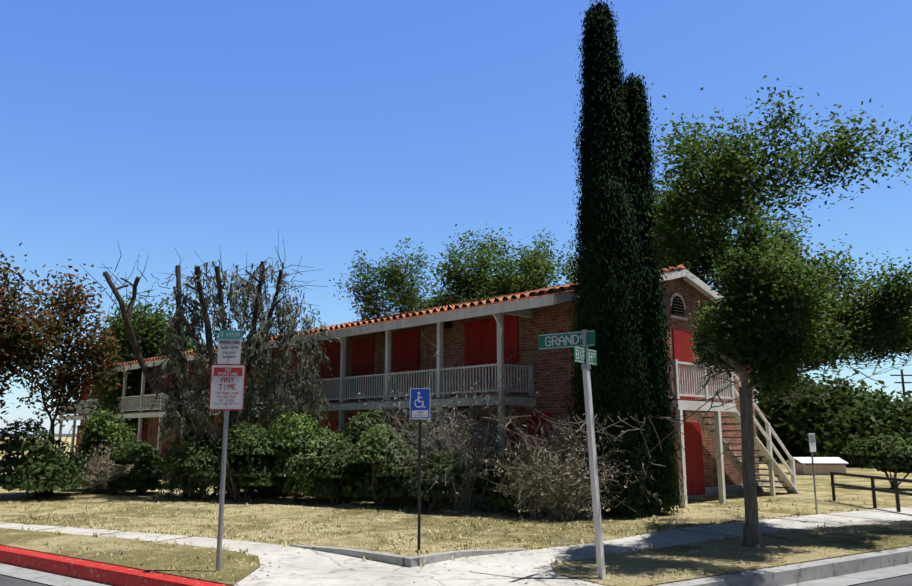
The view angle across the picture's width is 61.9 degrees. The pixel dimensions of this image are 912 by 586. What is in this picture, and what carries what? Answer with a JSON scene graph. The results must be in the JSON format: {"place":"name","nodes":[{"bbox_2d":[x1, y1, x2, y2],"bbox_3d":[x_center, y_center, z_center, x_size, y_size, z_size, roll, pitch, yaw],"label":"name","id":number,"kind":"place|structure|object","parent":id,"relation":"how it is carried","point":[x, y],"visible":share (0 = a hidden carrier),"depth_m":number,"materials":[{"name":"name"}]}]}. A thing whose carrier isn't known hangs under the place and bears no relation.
{"place":"outdoors","nodes":[
{"label":"outdoors","id":0,"kind":"place"},
{"bbox_2d":[0,527,260,584],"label":"verge","id":1,"kind":"structure","parent":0,"point":[177,553],"depth_m":10.59,"materials":[{"name":"beige plant"}]},
{"bbox_2d":[80,278,761,508],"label":"building walls","id":2,"kind":"structure","parent":0,"point":[554,318],"depth_m":20.86,"materials":[{"name":"red brick"}]},
{"bbox_2d":[0,437,911,585],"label":"lawn block","id":3,"kind":"structure","parent":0,"point":[805,486],"depth_m":15.71,"materials":[{"name":"beige plant"}]},
{"bbox_2d":[0,418,85,496],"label":"shrub","id":4,"kind":"object","parent":3,"relation":"on","point":[46,467],"depth_m":19.67,"materials":[{"name":"green plant"}]},
{"bbox_2d":[0,243,86,423],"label":"tree","id":5,"kind":"object","parent":3,"relation":"on","point":[10,325],"depth_m":19.30,"materials":[{"name":"brown plant"}]},
{"bbox_2d":[1,255,139,495],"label":"tree","id":6,"kind":"object","parent":3,"relation":"on","point":[94,358],"depth_m":21.29,"materials":[{"name":"plant"}]},
{"bbox_2d":[67,443,133,493],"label":"dry bush","id":7,"kind":"object","parent":3,"relation":"on","point":[101,473],"visible":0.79,"depth_m":21.42,"materials":[{"name":"plant"}]},
{"bbox_2d":[73,407,138,484],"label":"shrub","id":8,"kind":"object","parent":3,"relation":"on","point":[105,431],"visible":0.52,"depth_m":22.63,"materials":[{"name":"green plant"}]},
{"bbox_2d":[107,440,184,494],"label":"shrub","id":9,"kind":"object","parent":3,"relation":"on","point":[138,455],"depth_m":20.74,"materials":[{"name":"green plant"}]},
{"bbox_2d":[71,240,318,498],"bbox_3d":[-6.857,1.873,20.448,6.285,7.300,2.470,4,-11,-19],"label":"tree","id":10,"kind":"object","parent":3,"relation":"on","point":[135,344],"visible":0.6,"depth_m":20.36,"materials":[{"name":"brown plant"}]},
{"bbox_2d":[154,431,239,498],"bbox_3d":[-6.644,4.467,19.797,2.172,1.791,2.831,10,-14,-43],"label":"shrub","id":11,"kind":"object","parent":3,"relation":"on","point":[203,456],"depth_m":19.23,"materials":[{"name":"green plant"}]},
{"bbox_2d":[209,327,245,571],"bbox_3d":[-2.891,1.974,9.490,0.430,3.107,0.098,1,-11,-6],"label":"parking sign post","id":12,"kind":"object","parent":3,"relation":"on","point":[227,383],"visible":1,"depth_m":9.59,"materials":[{"name":"metal"}]},
{"bbox_2d":[213,419,284,501],"bbox_3d":[-5.210,4.224,19.216,1.640,2.047,2.254,10,-14,-43],"label":"shrub","id":13,"kind":"object","parent":3,"relation":"on","point":[257,473],"depth_m":18.67,"materials":[{"name":"green plant"}]},
{"bbox_2d":[243,402,313,494],"bbox_3d":[-5.189,4.304,21.413,2.490,2.678,2.685,10,-14,-43],"label":"shrub","id":14,"kind":"object","parent":3,"relation":"on","point":[255,417],"depth_m":20.85,"materials":[{"name":"green plant"}]},
{"bbox_2d":[261,411,347,500],"bbox_3d":[-3.737,4.146,19.295,2.105,2.227,3.039,10,-14,-43],"label":"shrub","id":15,"kind":"object","parent":3,"relation":"on","point":[289,446],"depth_m":18.60,"materials":[{"name":"green plant"}]},
{"bbox_2d":[308,432,370,504],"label":"shrub","id":16,"kind":"object","parent":3,"relation":"on","point":[343,468],"depth_m":17.94,"materials":[{"name":"green plant"}]},
{"bbox_2d":[326,408,397,497],"bbox_3d":[-2.520,4.254,20.163,2.115,2.336,2.832,1,-10,-3],"label":"shrub","id":17,"kind":"object","parent":3,"relation":"on","point":[350,431],"depth_m":19.38,"materials":[{"name":"green plant"}]},
{"bbox_2d":[338,423,421,505],"bbox_3d":[-1.785,4.030,17.819,1.666,1.931,2.626,22,-25,-64],"label":"shrub","id":18,"kind":"object","parent":3,"relation":"on","point":[377,457],"depth_m":17.51,"materials":[{"name":"green plant"}]},
{"bbox_2d":[287,544,529,567],"bbox_3d":[-0.826,3.568,10.455,1.774,0.120,3.636,56,-57,-77],"label":"lawn edging","id":19,"kind":"object","parent":3,"relation":"on","point":[405,561],"visible":0.86,"depth_m":10.19,"materials":[{"name":"concrete"}]},
{"bbox_2d":[410,387,429,550],"bbox_3d":[-0.535,2.617,11.161,0.305,2.448,0.062,0,-10,-1],"label":"handicap parking sign","id":20,"kind":"object","parent":3,"relation":"on","point":[420,403],"visible":1,"depth_m":11.29,"materials":[{"name":"metal"}]},
{"bbox_2d":[401,415,453,502],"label":"shrub","id":21,"kind":"object","parent":3,"relation":"on","point":[411,437],"depth_m":18.20,"materials":[{"name":"green plant"}]},
{"bbox_2d":[57,269,798,507],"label":"building trim","id":22,"kind":"structure","parent":3,"relation":"on","point":[516,308],"depth_m":20.21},
{"bbox_2d":[75,293,704,495],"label":"boarded openings","id":23,"kind":"object","parent":22,"relation":"attached to","point":[480,342],"visible":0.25,"depth_m":20.59,"materials":[{"name":"red paint"}]},
{"bbox_2d":[123,268,705,365],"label":"roof slab","id":24,"kind":"structure","parent":22,"relation":"on","point":[453,310],"depth_m":20.18,"materials":[{"name":"orange tile"}]},
{"bbox_2d":[55,264,687,374],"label":"roof tiles","id":25,"kind":"object","parent":24,"relation":"on","point":[522,295],"visible":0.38,"depth_m":20.29,"materials":[{"name":"orange tile"}]},
{"bbox_2d":[283,334,573,512],"bbox_3d":[0.298,2.866,16.711,6.773,3.975,5.538,10,-14,-43],"label":"dry bush","id":26,"kind":"object","parent":3,"relation":"on","point":[461,496],"visible":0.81,"depth_m":16.57,"materials":[{"name":"plant"}]},
{"bbox_2d":[398,450,463,510],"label":"shrub","id":27,"kind":"object","parent":3,"relation":"on","point":[437,491],"depth_m":16.25,"materials":[{"name":"green plant"}]},
{"bbox_2d":[0,496,911,585],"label":"grass tufts","id":28,"kind":"object","parent":3,"relation":"on","point":[380,546],"visible":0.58,"depth_m":13.56,"materials":[{"name":"beige plant"}]},
{"bbox_2d":[470,450,536,513],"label":"shrub","id":29,"kind":"object","parent":3,"relation":"on","point":[496,500],"depth_m":15.91,"materials":[{"name":"green plant"}]},
{"bbox_2d":[462,409,662,521],"bbox_3d":[2.179,3.574,15.493,3.464,2.516,3.792,10,-14,-43],"label":"dry bush","id":30,"kind":"object","parent":3,"relation":"on","point":[555,496],"visible":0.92,"depth_m":15.06,"materials":[{"name":"plant"}]},
{"bbox_2d":[538,330,605,578],"bbox_3d":[1.469,1.973,9.239,0.564,3.020,0.726,6,-12,-29],"label":"street sign","id":31,"kind":"object","parent":3,"relation":"on","point":[580,342],"visible":1,"depth_m":9.13,"materials":[{"name":"metal"}]},
{"bbox_2d":[808,433,817,514],"bbox_3d":[7.546,3.854,16.008,0.260,1.773,0.056,8,-13,-37],"label":"sign post","id":32,"kind":"object","parent":3,"relation":"on","point":[812,444],"visible":0.94,"depth_m":16.06,"materials":[{"name":"metal"}]},
{"bbox_2d":[785,457,848,474],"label":"distant shed","id":33,"kind":"structure","parent":3,"relation":"on","point":[822,465],"depth_m":30.92,"materials":[{"name":"beige paint"}]},
{"bbox_2d":[754,366,897,460],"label":"tree","id":34,"kind":"object","parent":3,"relation":"on","point":[802,413],"visible":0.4,"depth_m":42.71,"materials":[{"name":"green plant"}]},
{"bbox_2d":[798,388,911,467],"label":"tree","id":35,"kind":"object","parent":3,"relation":"on","point":[868,419],"visible":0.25,"depth_m":38.66,"materials":[{"name":"green plant"}]},
{"bbox_2d":[830,472,911,511],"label":"pipe rail","id":36,"kind":"object","parent":3,"relation":"on","point":[896,492],"visible":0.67,"depth_m":17.22,"materials":[{"name":"metal"}]},
{"bbox_2d":[840,433,911,489],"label":"shrub","id":37,"kind":"object","parent":3,"relation":"on","point":[880,455],"depth_m":22.93,"materials":[{"name":"green plant"}]},
{"bbox_2d":[890,370,911,400],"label":"utility pole","id":38,"kind":"object","parent":3,"relation":"on","point":[902,382],"visible":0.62,"depth_m":72.74,"materials":[{"name":"brown wood"}]},
{"bbox_2d":[902,390,911,408],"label":"tree","id":39,"kind":"object","parent":3,"relation":"on","point":[907,393],"visible":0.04,"depth_m":51.67,"materials":[{"name":"green plant"}]},
{"bbox_2d":[0,507,911,585],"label":"pavement","id":40,"kind":"structure","parent":0,"point":[306,567],"depth_m":10.15,"materials":[{"name":"concrete"}]},
{"bbox_2d":[64,527,733,585],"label":"leaf litter","id":41,"kind":"object","parent":40,"relation":"on","point":[390,563],"visible":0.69,"depth_m":9.87,"materials":[{"name":"brown plant"}]},
{"bbox_2d":[2,507,911,541],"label":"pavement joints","id":42,"kind":"object","parent":40,"relation":"on","point":[675,528],"visible":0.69,"depth_m":13.48,"materials":[{"name":"black concrete"}]},
{"bbox_2d":[0,434,911,585],"bbox_3d":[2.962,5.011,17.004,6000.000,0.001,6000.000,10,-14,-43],"label":"road","id":43,"kind":"structure","parent":0,"point":[901,580],"depth_m":9.60,"materials":[{"name":"grey asphalt"}]},
{"bbox_2d":[77,289,202,441],"bbox_3d":[-14.649,4.184,36.721,7.155,8.523,6.112,10,-14,-43],"label":"tree","id":44,"kind":"object","parent":43,"relation":"on","point":[146,336],"depth_m":35.62,"materials":[{"name":"green plant"}]},
{"bbox_2d":[135,239,341,501],"bbox_3d":[-5.762,2.409,20.507,5.251,7.879,3.614,3,-11,-17],"label":"tree","id":45,"kind":"object","parent":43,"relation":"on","point":[201,415],"depth_m":20.31,"materials":[{"name":"plant"}]},
{"bbox_2d":[326,224,496,320],"bbox_3d":[-1.169,2.695,37.706,7.432,11.851,9.576,10,-14,-43],"label":"tree","id":46,"kind":"object","parent":43,"relation":"on","point":[387,294],"depth_m":38.09,"materials":[{"name":"green plant"}]},
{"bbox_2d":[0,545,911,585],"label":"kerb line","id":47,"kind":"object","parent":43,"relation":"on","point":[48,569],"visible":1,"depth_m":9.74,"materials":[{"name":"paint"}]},
{"bbox_2d":[394,218,568,312],"bbox_3d":[1.709,2.185,32.798,9.416,11.057,7.159,10,-14,-43],"label":"tree","id":48,"kind":"object","parent":43,"relation":"on","point":[502,277],"depth_m":31.93,"materials":[{"name":"green plant"}]},
{"bbox_2d":[507,228,581,289],"bbox_3d":[4.644,2.263,35.770,9.388,11.977,7.333,10,-14,-43],"label":"tree","id":49,"kind":"object","parent":43,"relation":"on","point":[539,245],"depth_m":34.33,"materials":[{"name":"green plant"}]},
{"bbox_2d":[559,0,662,518],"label":"cypress","id":50,"kind":"object","parent":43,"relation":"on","point":[604,134],"depth_m":16.13,"materials":[{"name":"green plant"}]},
{"bbox_2d":[621,72,688,516],"bbox_3d":[4.170,0.306,16.806,1.507,11.189,1.545,10,-14,-43],"label":"cypress","id":51,"kind":"object","parent":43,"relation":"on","point":[638,110],"depth_m":16.42,"materials":[{"name":"green plant"}]},
{"bbox_2d":[654,178,829,296],"bbox_3d":[7.928,1.162,28.201,8.199,11.430,11.918,53,-53,-77],"label":"tree","id":52,"kind":"object","parent":43,"relation":"on","point":[766,242],"depth_m":28.32,"materials":[{"name":"green plant"}]},
{"bbox_2d":[0,0,911,433],"label":"sky","id":53,"kind":"structure","parent":0,"point":[330,129],"materials":[{"name":"blue"}]},
{"bbox_2d":[550,520,911,585],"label":"verge","id":54,"kind":"structure","parent":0,"point":[781,543],"depth_m":10.50,"materials":[{"name":"beige plant"}]},
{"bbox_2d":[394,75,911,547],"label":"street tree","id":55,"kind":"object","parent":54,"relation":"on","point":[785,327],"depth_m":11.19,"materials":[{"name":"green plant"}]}
]}

